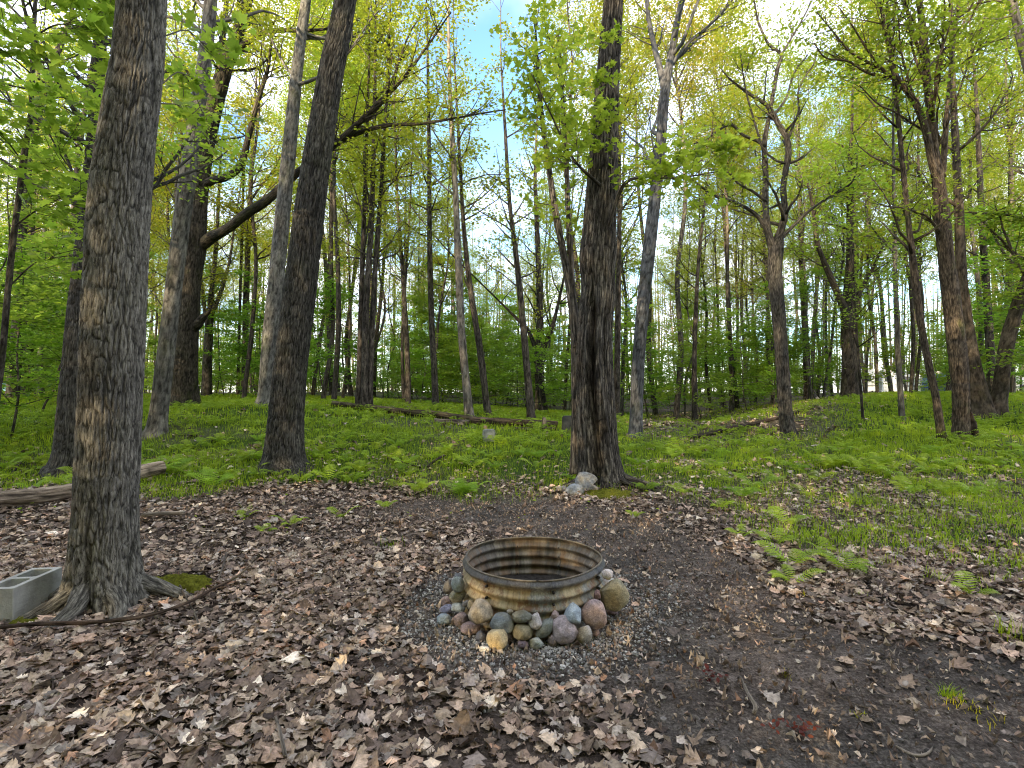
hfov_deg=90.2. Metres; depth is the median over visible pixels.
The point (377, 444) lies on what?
fern
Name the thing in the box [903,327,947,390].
sapling
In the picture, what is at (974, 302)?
sapling
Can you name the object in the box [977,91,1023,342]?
forest tree
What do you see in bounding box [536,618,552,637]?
ring stone
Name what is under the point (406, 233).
forest tree
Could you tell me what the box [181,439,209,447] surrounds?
fern
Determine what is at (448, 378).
sapling
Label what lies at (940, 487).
fern
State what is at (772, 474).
fern
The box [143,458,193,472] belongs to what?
fern
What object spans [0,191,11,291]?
forest tree
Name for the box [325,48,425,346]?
forest tree
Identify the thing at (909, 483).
fern
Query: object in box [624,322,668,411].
sapling
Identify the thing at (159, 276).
forest tree
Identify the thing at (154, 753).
twig
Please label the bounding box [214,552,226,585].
stick
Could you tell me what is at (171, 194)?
forest tree
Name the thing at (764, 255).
forest tree
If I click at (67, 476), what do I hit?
fern
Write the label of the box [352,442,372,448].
fern
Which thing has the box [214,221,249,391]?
forest tree
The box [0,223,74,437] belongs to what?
sapling
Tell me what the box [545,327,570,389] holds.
sapling
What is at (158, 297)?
forest tree
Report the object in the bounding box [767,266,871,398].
sapling
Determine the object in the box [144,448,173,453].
fern
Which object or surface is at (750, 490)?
fern
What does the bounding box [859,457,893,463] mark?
fern
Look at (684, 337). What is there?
sapling
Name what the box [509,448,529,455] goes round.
fern
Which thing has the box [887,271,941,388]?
forest tree
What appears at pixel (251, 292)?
forest tree
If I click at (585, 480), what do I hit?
rock
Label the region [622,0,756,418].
forest tree
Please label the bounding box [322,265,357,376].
forest tree
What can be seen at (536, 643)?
ring stone
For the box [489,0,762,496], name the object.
scarred maple
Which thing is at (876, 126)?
forest tree
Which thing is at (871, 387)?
camper trailer
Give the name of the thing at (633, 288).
forest tree
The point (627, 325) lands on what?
sapling
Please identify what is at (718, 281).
forest tree
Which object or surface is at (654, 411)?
forest tree
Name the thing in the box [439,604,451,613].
ring stone
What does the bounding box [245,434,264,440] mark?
fern
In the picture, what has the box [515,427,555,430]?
fallen log
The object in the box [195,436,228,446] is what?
fern
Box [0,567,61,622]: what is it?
concrete block
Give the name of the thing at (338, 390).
forest tree
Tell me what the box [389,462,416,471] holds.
fern
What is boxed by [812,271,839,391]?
forest tree
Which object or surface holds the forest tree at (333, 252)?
on the ground at (728, 732)
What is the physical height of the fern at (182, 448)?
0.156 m
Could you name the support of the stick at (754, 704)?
on the ground at (728, 732)
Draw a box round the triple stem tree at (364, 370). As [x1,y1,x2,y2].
[305,0,449,404]
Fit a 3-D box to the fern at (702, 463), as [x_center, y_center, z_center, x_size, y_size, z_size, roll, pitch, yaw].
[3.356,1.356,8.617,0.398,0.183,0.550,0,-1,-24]
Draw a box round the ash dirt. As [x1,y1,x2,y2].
[467,574,582,621]
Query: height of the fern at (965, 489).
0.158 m
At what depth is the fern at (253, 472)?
7.46 m
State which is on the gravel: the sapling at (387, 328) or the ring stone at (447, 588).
the ring stone at (447, 588)
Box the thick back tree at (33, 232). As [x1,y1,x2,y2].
[0,10,74,393]
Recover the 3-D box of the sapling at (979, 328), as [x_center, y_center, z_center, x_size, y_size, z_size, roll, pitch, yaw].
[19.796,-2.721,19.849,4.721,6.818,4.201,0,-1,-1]
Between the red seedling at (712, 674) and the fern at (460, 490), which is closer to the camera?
the red seedling at (712, 674)
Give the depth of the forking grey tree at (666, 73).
12.00 m
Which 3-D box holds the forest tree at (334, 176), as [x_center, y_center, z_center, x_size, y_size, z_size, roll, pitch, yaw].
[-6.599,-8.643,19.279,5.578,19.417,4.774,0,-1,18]
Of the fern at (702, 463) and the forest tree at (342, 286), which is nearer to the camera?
the fern at (702, 463)
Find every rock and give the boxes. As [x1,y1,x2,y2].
[565,483,583,495]
[575,472,597,488]
[586,485,597,490]
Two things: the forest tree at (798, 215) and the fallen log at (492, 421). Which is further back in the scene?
the forest tree at (798, 215)
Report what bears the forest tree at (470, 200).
on the ground at (728, 732)
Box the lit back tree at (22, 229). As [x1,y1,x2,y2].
[0,8,80,400]
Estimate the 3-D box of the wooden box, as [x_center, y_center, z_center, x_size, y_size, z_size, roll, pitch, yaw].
[1.350,0.990,12.285,0.264,0.451,0.300,0,-1,14]
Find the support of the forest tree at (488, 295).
on the ground at (728, 732)
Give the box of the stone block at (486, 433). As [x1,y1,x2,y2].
[482,429,494,441]
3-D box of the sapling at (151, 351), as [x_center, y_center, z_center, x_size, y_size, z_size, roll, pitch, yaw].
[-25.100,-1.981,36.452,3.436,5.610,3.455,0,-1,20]
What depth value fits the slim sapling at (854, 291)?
13.10 m
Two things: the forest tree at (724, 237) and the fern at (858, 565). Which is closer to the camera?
the fern at (858, 565)
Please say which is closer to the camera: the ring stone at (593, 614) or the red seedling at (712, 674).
the red seedling at (712, 674)
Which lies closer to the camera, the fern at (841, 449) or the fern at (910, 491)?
the fern at (910, 491)
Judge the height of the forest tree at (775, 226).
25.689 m
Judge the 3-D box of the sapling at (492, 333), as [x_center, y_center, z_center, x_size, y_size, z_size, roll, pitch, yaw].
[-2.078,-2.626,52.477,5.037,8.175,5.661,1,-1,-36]
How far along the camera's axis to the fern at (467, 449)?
9.68 m
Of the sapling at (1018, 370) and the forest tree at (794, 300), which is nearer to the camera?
the sapling at (1018, 370)
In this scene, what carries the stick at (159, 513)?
on the leaf litter
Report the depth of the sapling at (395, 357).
22.39 m
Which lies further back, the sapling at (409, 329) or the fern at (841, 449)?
the sapling at (409, 329)
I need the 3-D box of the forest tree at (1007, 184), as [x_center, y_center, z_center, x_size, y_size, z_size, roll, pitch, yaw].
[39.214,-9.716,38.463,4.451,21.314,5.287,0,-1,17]
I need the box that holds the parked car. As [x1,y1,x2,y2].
[1016,376,1023,390]
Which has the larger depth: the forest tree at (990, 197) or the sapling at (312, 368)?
the forest tree at (990, 197)
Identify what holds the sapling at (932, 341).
on the ground at (728, 732)
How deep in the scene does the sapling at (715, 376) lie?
20.43 m
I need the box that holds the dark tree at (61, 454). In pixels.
[0,0,273,478]
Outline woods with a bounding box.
[1,224,1023,395]
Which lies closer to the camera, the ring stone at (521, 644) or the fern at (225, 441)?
the ring stone at (521, 644)
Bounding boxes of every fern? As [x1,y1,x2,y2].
[0,457,26,467]
[0,469,31,476]
[1,452,27,460]
[7,464,45,471]
[13,453,49,462]
[15,479,45,487]
[32,456,49,463]
[42,474,71,483]
[52,478,71,484]
[58,466,72,473]
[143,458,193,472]
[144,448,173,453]
[159,443,182,449]
[165,454,194,461]
[166,462,196,473]
[167,445,194,450]
[169,467,212,477]
[180,465,201,471]
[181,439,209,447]
[184,471,216,480]
[186,447,207,454]
[187,469,233,486]
[191,450,215,460]
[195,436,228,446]
[206,432,242,442]
[209,448,235,454]
[213,438,229,443]
[218,469,242,473]
[219,471,239,479]
[222,453,256,463]
[225,448,261,458]
[237,510,259,516]
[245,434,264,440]
[245,467,273,476]
[255,523,275,531]
[262,469,290,474]
[268,515,309,524]
[285,473,314,481]
[304,435,323,444]
[305,445,337,451]
[305,448,336,456]
[310,464,351,479]
[326,435,353,441]
[327,506,361,516]
[328,441,350,447]
[336,472,367,481]
[338,453,352,459]
[344,460,375,470]
[346,450,365,456]
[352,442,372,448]
[354,470,373,477]
[361,450,374,456]
[364,440,384,448]
[375,500,396,507]
[378,444,395,452]
[381,448,410,457]
[382,438,408,445]
[385,475,408,485]
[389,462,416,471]
[391,455,419,465]
[398,478,434,492]
[399,466,420,474]
[413,479,432,487]
[421,448,449,456]
[434,444,453,451]
[438,478,478,494]
[445,480,479,490]
[451,453,474,463]
[452,481,491,492]
[457,456,489,466]
[463,446,477,452]
[482,450,500,457]
[483,460,505,467]
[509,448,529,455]
[515,449,531,456]
[518,458,547,465]
[532,449,553,456]
[547,449,566,455]
[619,443,640,449]
[625,510,645,515]
[627,457,646,464]
[633,482,660,488]
[641,462,665,469]
[648,444,671,451]
[659,447,683,456]
[667,483,696,492]
[672,445,697,452]
[673,465,692,472]
[686,450,711,456]
[690,445,709,451]
[695,458,725,468]
[695,495,736,506]
[708,448,729,457]
[711,469,741,481]
[723,485,763,495]
[725,524,759,536]
[732,472,751,477]
[739,476,775,487]
[749,446,777,454]
[751,540,820,564]
[755,528,795,543]
[760,470,786,480]
[760,506,812,524]
[764,456,795,464]
[768,564,825,581]
[784,462,810,470]
[788,466,836,480]
[792,484,829,495]
[806,444,835,452]
[807,536,835,549]
[810,456,845,467]
[813,454,847,463]
[813,458,839,467]
[813,549,876,572]
[820,457,848,465]
[823,454,856,464]
[830,446,852,451]
[844,459,874,466]
[850,456,879,463]
[852,460,887,471]
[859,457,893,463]
[861,462,896,473]
[862,453,886,459]
[866,468,895,475]
[870,452,895,456]
[870,456,894,464]
[870,461,906,469]
[875,467,924,476]
[880,458,910,465]
[889,475,925,490]
[897,485,921,493]
[900,478,922,488]
[902,459,951,471]
[907,453,929,462]
[915,464,939,472]
[917,444,954,452]
[919,447,937,452]
[923,478,953,486]
[930,457,952,465]
[930,484,969,493]
[934,458,963,466]
[935,486,959,493]
[951,571,997,594]
[955,465,981,471]
[956,482,986,493]
[963,440,998,447]
[969,478,1012,488]
[974,456,1010,465]
[980,456,1009,462]
[986,465,1015,470]
[989,443,1015,448]
[989,449,1020,455]
[1004,442,1023,451]
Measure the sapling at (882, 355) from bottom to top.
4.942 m
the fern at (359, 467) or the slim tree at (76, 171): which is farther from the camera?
the slim tree at (76, 171)
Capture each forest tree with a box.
[0,31,75,202]
[0,38,44,249]
[0,80,72,388]
[0,147,70,290]
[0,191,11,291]
[11,23,105,207]
[23,80,85,301]
[35,89,86,292]
[58,95,172,350]
[144,168,173,392]
[146,97,179,322]
[146,168,171,327]
[146,234,166,335]
[147,55,234,318]
[148,28,211,277]
[148,135,176,367]
[149,97,221,299]
[150,0,261,301]
[151,8,230,243]
[151,243,165,303]
[162,283,215,391]
[194,0,358,397]
[199,216,252,343]
[201,212,236,391]
[204,151,239,281]
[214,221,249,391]
[216,253,238,387]
[223,226,265,391]
[223,250,265,337]
[227,140,272,391]
[228,217,258,306]
[234,214,274,312]
[242,98,324,295]
[242,173,290,296]
[243,200,274,391]
[254,82,328,248]
[257,0,383,399]
[258,0,409,400]
[259,122,329,316]
[267,0,407,396]
[270,58,427,366]
[278,1,370,394]
[304,54,390,397]
[312,217,325,391]
[316,204,375,394]
[317,238,352,391]
[321,202,342,391]
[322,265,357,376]
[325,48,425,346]
[325,164,372,391]
[326,186,386,337]
[336,5,407,396]
[337,88,400,393]
[340,189,419,397]
[341,76,450,399]
[345,0,426,398]
[379,211,416,328]
[379,259,422,389]
[383,174,441,396]
[392,191,426,329]
[393,133,461,399]
[396,238,452,390]
[404,45,499,372]
[427,246,450,326]
[433,149,488,393]
[435,176,487,323]
[449,248,480,327]
[454,239,484,333]
[465,233,511,400]
[469,248,504,337]
[474,226,534,404]
[474,274,494,353]
[477,253,502,340]
[480,119,576,361]
[482,245,516,402]
[487,266,509,354]
[489,251,520,395]
[506,0,633,308]
[507,191,560,343]
[516,258,535,401]
[517,126,583,405]
[525,237,561,371]
[527,273,554,327]
[539,0,690,217]
[540,67,593,410]
[548,206,580,307]
[551,245,578,366]
[574,0,699,415]
[574,1,697,415]
[575,213,640,289]
[613,188,651,390]
[616,188,639,284]
[621,221,663,348]
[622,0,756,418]
[623,146,728,415]
[645,273,668,393]
[651,182,704,374]
[651,232,712,358]
[652,59,774,411]
[652,207,707,337]
[652,242,675,382]
[656,242,721,397]
[659,231,706,379]
[667,0,779,408]
[668,205,703,384]
[670,0,800,412]
[679,91,750,407]
[683,245,710,339]
[685,177,734,405]
[694,115,786,368]
[699,21,829,403]
[702,72,811,405]
[703,240,732,369]
[705,75,781,402]
[707,205,750,335]
[718,191,767,370]
[721,249,759,359]
[723,233,755,359]
[739,151,808,371]
[744,226,796,394]
[748,17,879,398]
[748,189,796,286]
[753,202,799,384]
[756,291,786,352]
[757,108,829,393]
[761,72,861,395]
[767,209,795,388]
[769,33,859,398]
[771,0,934,293]
[774,41,898,397]
[774,105,845,395]
[782,189,836,339]
[783,257,808,365]
[793,25,926,393]
[796,171,845,387]
[797,206,862,387]
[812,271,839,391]
[819,63,907,324]
[825,12,919,391]
[825,106,889,251]
[827,290,841,391]
[830,12,952,389]
[833,233,879,349]
[834,192,875,379]
[841,161,902,393]
[842,0,988,393]
[856,252,878,391]
[860,70,969,389]
[862,276,893,356]
[874,68,977,391]
[875,179,927,383]
[876,145,944,376]
[881,185,933,390]
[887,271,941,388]
[909,0,1022,356]
[914,1,1023,391]
[921,220,970,291]
[923,157,999,287]
[925,118,989,255]
[926,152,1006,315]
[934,231,990,333]
[938,0,1023,393]
[948,0,1023,192]
[950,115,1023,333]
[951,126,1007,340]
[951,131,1019,286]
[956,1,1023,323]
[966,248,995,352]
[970,147,1021,306]
[972,161,1023,345]
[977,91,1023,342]
[987,121,1023,250]
[991,137,1023,305]
[996,198,1023,390]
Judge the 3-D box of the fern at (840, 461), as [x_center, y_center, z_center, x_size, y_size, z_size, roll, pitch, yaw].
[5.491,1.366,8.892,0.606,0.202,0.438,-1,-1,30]
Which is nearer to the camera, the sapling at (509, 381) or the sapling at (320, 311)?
the sapling at (320, 311)
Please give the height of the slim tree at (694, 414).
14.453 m
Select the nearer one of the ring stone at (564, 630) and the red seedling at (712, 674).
the red seedling at (712, 674)
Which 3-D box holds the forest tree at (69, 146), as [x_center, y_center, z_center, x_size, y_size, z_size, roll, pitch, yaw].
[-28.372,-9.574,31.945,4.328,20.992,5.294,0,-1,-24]
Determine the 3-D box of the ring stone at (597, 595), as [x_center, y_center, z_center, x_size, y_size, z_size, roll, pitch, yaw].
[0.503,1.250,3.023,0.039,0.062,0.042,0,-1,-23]
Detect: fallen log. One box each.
[0,461,165,507]
[331,401,487,419]
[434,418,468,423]
[469,417,557,427]
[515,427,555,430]
[686,405,814,438]
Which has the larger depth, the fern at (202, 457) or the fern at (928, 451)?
the fern at (928, 451)
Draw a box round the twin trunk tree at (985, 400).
[813,0,1023,417]
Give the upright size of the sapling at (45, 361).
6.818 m
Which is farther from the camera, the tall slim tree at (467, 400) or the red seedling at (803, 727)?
the tall slim tree at (467, 400)
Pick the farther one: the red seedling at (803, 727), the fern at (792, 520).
the fern at (792, 520)
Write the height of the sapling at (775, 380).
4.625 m
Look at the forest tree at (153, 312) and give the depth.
39.81 m
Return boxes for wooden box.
[562,416,571,432]
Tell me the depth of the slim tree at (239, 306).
23.02 m
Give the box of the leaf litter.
[0,390,1023,767]
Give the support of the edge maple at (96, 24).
on the ground at (728, 732)
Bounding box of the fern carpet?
[0,390,1023,450]
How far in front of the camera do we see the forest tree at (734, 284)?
47.87 m
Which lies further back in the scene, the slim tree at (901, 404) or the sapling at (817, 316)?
the sapling at (817, 316)
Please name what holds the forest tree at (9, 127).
on the ground at (728, 732)
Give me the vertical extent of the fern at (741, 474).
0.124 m
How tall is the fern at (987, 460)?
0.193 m
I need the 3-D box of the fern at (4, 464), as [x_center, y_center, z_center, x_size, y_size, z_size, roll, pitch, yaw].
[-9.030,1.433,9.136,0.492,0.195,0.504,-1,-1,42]
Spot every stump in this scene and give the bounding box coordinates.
[542,417,546,426]
[970,409,978,440]
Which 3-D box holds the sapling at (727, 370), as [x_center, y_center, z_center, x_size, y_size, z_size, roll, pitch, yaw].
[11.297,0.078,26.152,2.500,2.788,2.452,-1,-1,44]
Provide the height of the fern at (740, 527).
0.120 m
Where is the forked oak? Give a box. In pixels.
[161,0,517,407]
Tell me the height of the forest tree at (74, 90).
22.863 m
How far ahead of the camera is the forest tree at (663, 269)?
42.51 m
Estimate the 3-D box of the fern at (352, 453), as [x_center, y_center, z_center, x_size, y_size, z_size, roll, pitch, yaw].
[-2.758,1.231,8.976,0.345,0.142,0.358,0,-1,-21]
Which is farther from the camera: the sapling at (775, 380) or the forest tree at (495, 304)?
the forest tree at (495, 304)
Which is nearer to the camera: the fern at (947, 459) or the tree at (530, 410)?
the fern at (947, 459)
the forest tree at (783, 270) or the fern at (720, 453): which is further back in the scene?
the forest tree at (783, 270)
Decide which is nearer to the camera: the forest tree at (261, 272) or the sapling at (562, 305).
the sapling at (562, 305)
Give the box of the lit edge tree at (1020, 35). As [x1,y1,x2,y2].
[935,0,1023,209]
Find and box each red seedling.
[696,663,728,682]
[760,715,820,737]
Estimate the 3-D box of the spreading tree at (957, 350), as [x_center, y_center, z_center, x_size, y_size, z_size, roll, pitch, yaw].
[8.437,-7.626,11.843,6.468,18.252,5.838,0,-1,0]
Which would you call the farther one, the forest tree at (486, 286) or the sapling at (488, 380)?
the forest tree at (486, 286)
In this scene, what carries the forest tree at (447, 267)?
on the ground at (728, 732)
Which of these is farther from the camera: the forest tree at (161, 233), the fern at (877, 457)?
the forest tree at (161, 233)
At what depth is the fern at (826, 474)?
7.91 m
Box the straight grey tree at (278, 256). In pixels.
[232,0,431,406]
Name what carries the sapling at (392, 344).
on the ground at (728, 732)
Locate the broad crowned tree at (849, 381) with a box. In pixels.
[748,70,934,396]
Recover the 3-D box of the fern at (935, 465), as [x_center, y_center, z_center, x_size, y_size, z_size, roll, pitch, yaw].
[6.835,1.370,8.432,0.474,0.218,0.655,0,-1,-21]
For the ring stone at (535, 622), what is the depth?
2.81 m
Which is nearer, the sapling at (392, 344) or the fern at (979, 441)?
the fern at (979, 441)
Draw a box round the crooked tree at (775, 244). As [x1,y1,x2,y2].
[635,0,907,435]
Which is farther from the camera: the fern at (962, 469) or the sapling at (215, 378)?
the sapling at (215, 378)
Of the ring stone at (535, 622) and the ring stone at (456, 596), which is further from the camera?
the ring stone at (456, 596)
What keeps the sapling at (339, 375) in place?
on the ground at (728, 732)
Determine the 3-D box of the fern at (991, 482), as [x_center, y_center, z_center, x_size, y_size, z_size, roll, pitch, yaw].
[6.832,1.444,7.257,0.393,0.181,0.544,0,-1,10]
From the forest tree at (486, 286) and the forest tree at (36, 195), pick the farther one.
the forest tree at (486, 286)
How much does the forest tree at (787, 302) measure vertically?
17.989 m
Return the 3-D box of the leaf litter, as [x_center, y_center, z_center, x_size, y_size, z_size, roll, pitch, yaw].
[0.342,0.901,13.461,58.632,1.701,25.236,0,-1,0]
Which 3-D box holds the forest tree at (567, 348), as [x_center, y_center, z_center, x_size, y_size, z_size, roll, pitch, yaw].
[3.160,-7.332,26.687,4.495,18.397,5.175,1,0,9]
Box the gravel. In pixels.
[331,562,732,719]
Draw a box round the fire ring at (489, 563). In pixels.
[463,536,604,640]
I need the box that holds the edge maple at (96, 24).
[0,0,168,399]
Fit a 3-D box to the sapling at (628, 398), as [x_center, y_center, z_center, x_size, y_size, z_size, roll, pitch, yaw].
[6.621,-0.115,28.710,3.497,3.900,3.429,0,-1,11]
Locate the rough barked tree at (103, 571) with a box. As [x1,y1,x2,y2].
[19,0,264,627]
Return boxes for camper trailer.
[839,369,893,391]
[882,371,942,391]
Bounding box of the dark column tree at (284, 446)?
[255,0,356,477]
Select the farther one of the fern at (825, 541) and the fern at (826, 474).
the fern at (826, 474)
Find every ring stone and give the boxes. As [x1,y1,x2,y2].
[437,613,450,624]
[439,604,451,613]
[441,596,449,605]
[443,580,451,593]
[449,589,465,601]
[451,576,464,591]
[451,602,464,611]
[452,612,467,625]
[461,621,480,634]
[462,600,468,606]
[467,600,472,609]
[468,598,492,624]
[476,630,485,641]
[479,645,490,652]
[486,629,507,648]
[490,612,513,633]
[508,633,512,640]
[512,610,531,622]
[513,623,532,639]
[517,640,528,648]
[528,612,541,629]
[530,637,543,648]
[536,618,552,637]
[548,634,557,646]
[551,610,558,618]
[552,615,577,644]
[564,602,580,623]
[576,625,591,643]
[581,599,606,629]
[591,629,599,636]
[594,589,600,599]
[600,578,628,611]
[602,569,612,579]
[607,611,617,615]
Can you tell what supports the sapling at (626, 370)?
on the ground at (728, 732)
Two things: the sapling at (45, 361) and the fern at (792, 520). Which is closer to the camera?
the fern at (792, 520)
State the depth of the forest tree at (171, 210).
26.65 m
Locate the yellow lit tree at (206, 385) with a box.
[151,96,279,395]
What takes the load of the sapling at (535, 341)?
on the ground at (728, 732)
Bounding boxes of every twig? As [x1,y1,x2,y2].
[101,749,187,760]
[135,706,199,719]
[202,739,238,748]
[408,740,437,760]
[495,701,522,724]
[657,632,688,663]
[832,613,889,618]
[838,696,879,710]
[844,692,882,744]
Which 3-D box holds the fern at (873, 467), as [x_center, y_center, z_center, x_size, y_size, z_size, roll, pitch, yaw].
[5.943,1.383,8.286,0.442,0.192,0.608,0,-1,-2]
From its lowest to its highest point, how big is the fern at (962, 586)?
0.128 m
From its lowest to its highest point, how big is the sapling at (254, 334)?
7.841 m
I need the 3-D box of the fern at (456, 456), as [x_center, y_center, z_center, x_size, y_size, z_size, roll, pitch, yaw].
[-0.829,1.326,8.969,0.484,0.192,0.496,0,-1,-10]
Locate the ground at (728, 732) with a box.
[0,392,1023,767]
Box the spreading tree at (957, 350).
[766,0,1023,438]
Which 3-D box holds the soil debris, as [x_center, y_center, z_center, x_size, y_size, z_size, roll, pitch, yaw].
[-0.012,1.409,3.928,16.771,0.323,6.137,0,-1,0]
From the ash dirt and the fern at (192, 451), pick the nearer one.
the ash dirt
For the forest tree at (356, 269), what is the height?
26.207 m
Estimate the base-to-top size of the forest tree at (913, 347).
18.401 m
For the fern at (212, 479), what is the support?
on the ground at (728, 732)
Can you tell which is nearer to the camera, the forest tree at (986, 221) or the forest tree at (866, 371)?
the forest tree at (866, 371)
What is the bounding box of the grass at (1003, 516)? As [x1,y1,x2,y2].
[0,390,1023,590]
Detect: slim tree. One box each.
[5,12,112,281]
[209,36,285,394]
[218,84,277,394]
[354,5,448,403]
[386,0,501,415]
[386,1,479,405]
[407,0,532,415]
[576,0,663,418]
[656,64,742,420]
[748,51,843,399]
[827,0,980,421]
[829,0,999,441]
[899,1,1023,390]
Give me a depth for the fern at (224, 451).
8.90 m
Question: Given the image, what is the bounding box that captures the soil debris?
[0,482,1023,767]
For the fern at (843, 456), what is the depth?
9.06 m
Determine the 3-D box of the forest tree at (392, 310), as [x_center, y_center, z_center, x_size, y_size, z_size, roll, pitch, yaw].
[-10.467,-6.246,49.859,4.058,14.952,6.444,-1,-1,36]
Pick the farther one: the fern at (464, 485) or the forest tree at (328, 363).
the forest tree at (328, 363)
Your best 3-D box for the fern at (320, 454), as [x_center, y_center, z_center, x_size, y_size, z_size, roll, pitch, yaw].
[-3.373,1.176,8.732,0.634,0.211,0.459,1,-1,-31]
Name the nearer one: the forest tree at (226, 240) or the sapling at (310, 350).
the sapling at (310, 350)
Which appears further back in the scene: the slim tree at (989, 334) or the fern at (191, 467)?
the slim tree at (989, 334)
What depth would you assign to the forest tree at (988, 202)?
43.21 m
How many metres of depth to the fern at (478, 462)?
8.76 m
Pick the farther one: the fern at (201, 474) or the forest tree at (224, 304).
the forest tree at (224, 304)
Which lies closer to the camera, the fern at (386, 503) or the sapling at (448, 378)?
the fern at (386, 503)
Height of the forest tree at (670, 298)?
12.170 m
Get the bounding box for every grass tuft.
[373,536,404,547]
[928,680,965,702]
[940,691,1004,730]
[994,611,1022,641]
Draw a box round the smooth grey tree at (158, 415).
[142,0,290,438]
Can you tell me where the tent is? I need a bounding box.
[921,374,945,390]
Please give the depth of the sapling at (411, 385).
34.50 m
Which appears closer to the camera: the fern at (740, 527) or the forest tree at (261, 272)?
the fern at (740, 527)
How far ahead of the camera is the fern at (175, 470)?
7.58 m
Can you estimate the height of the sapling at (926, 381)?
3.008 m
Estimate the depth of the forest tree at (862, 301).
45.79 m
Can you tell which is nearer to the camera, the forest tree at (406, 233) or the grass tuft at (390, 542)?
the grass tuft at (390, 542)
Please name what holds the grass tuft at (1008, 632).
on the ground at (728, 732)
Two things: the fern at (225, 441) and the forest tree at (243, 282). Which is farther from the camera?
the forest tree at (243, 282)
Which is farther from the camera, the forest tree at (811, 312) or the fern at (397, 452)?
the forest tree at (811, 312)
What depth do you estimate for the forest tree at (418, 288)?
33.80 m
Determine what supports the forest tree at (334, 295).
on the ground at (728, 732)
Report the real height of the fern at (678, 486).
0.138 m
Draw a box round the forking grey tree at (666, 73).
[582,0,773,438]
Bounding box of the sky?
[0,0,1023,392]
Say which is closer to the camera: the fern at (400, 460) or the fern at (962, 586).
the fern at (962, 586)
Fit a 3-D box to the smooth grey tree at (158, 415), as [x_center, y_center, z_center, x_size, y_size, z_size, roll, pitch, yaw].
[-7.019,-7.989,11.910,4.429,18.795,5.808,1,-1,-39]
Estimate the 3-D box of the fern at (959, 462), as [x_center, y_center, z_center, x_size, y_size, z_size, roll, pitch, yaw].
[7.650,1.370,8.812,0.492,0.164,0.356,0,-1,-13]
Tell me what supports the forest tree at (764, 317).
on the ground at (728, 732)
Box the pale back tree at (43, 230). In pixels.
[0,1,71,393]
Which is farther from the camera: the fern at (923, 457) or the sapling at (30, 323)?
the sapling at (30, 323)
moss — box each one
[9,616,37,623]
[155,573,212,592]
[583,487,636,499]
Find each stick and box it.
[0,462,21,487]
[0,548,263,628]
[134,717,173,752]
[141,511,184,517]
[179,585,201,632]
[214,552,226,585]
[274,715,286,757]
[427,454,445,466]
[739,676,757,714]
[772,637,810,640]
[895,745,932,757]
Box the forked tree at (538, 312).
[339,49,638,411]
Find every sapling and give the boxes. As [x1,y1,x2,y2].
[0,130,83,388]
[0,201,158,380]
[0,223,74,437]
[0,236,66,395]
[0,246,62,289]
[0,259,61,377]
[0,315,58,385]
[3,241,70,390]
[4,333,52,383]
[14,273,147,416]
[22,292,65,393]
[33,248,161,378]
[144,293,158,383]
[144,319,160,383]
[144,335,201,385]
[144,340,214,388]
[198,264,260,395]
[198,301,250,392]
[198,362,227,388]
[199,304,263,397]
[212,346,235,386]
[213,362,234,391]
[215,268,307,382]
[216,332,252,390]
[236,306,263,374]
[248,330,261,382]
[253,257,376,386]
[257,329,326,395]
[258,296,326,382]
[307,316,338,383]
[308,314,339,386]
[311,361,344,388]
[316,280,391,384]
[344,312,397,381]
[373,348,401,397]
[376,324,395,389]
[377,316,430,390]
[377,334,425,397]
[379,254,486,387]
[383,348,441,397]
[389,310,429,375]
[390,361,425,397]
[395,313,439,375]
[395,344,458,402]
[399,279,458,384]
[404,330,474,400]
[407,296,455,375]
[410,273,482,400]
[417,253,515,385]
[423,332,501,403]
[428,323,490,392]
[437,358,460,396]
[439,310,534,406]
[452,352,504,401]
[455,362,502,404]
[457,351,507,402]
[460,316,498,381]
[470,293,529,404]
[486,304,549,404]
[486,308,533,403]
[486,321,502,374]
[487,322,570,410]
[489,344,549,404]
[490,345,532,404]
[491,352,544,406]
[500,359,554,406]
[508,286,570,391]
[512,321,555,394]
[515,314,570,408]
[533,332,570,409]
[534,335,570,407]
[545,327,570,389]
[562,251,676,402]
[613,321,688,417]
[613,351,660,409]
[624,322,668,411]
[651,366,690,411]
[652,310,740,419]
[654,361,673,391]
[656,333,691,396]
[659,308,718,401]
[663,288,746,409]
[666,333,706,396]
[675,340,709,391]
[684,286,764,409]
[691,333,728,402]
[698,333,776,408]
[705,300,793,409]
[705,360,759,407]
[724,341,755,394]
[728,280,822,404]
[735,320,813,406]
[741,340,800,400]
[747,349,802,403]
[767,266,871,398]
[773,336,840,399]
[789,345,828,393]
[792,353,840,397]
[793,201,934,420]
[795,325,839,384]
[811,363,838,389]
[817,294,908,394]
[869,309,949,391]
[903,320,947,384]
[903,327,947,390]
[907,320,948,380]
[914,361,943,389]
[931,202,1023,380]
[932,231,1023,392]
[942,305,1016,378]
[969,207,1023,394]
[971,264,1023,379]
[983,341,1023,384]
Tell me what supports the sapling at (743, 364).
on the ground at (728, 732)
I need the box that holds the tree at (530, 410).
[446,0,561,418]
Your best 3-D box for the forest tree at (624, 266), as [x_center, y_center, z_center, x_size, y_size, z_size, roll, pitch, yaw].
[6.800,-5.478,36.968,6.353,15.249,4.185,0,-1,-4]
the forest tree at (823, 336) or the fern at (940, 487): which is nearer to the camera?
the fern at (940, 487)
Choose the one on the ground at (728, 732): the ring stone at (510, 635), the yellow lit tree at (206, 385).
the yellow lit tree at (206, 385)

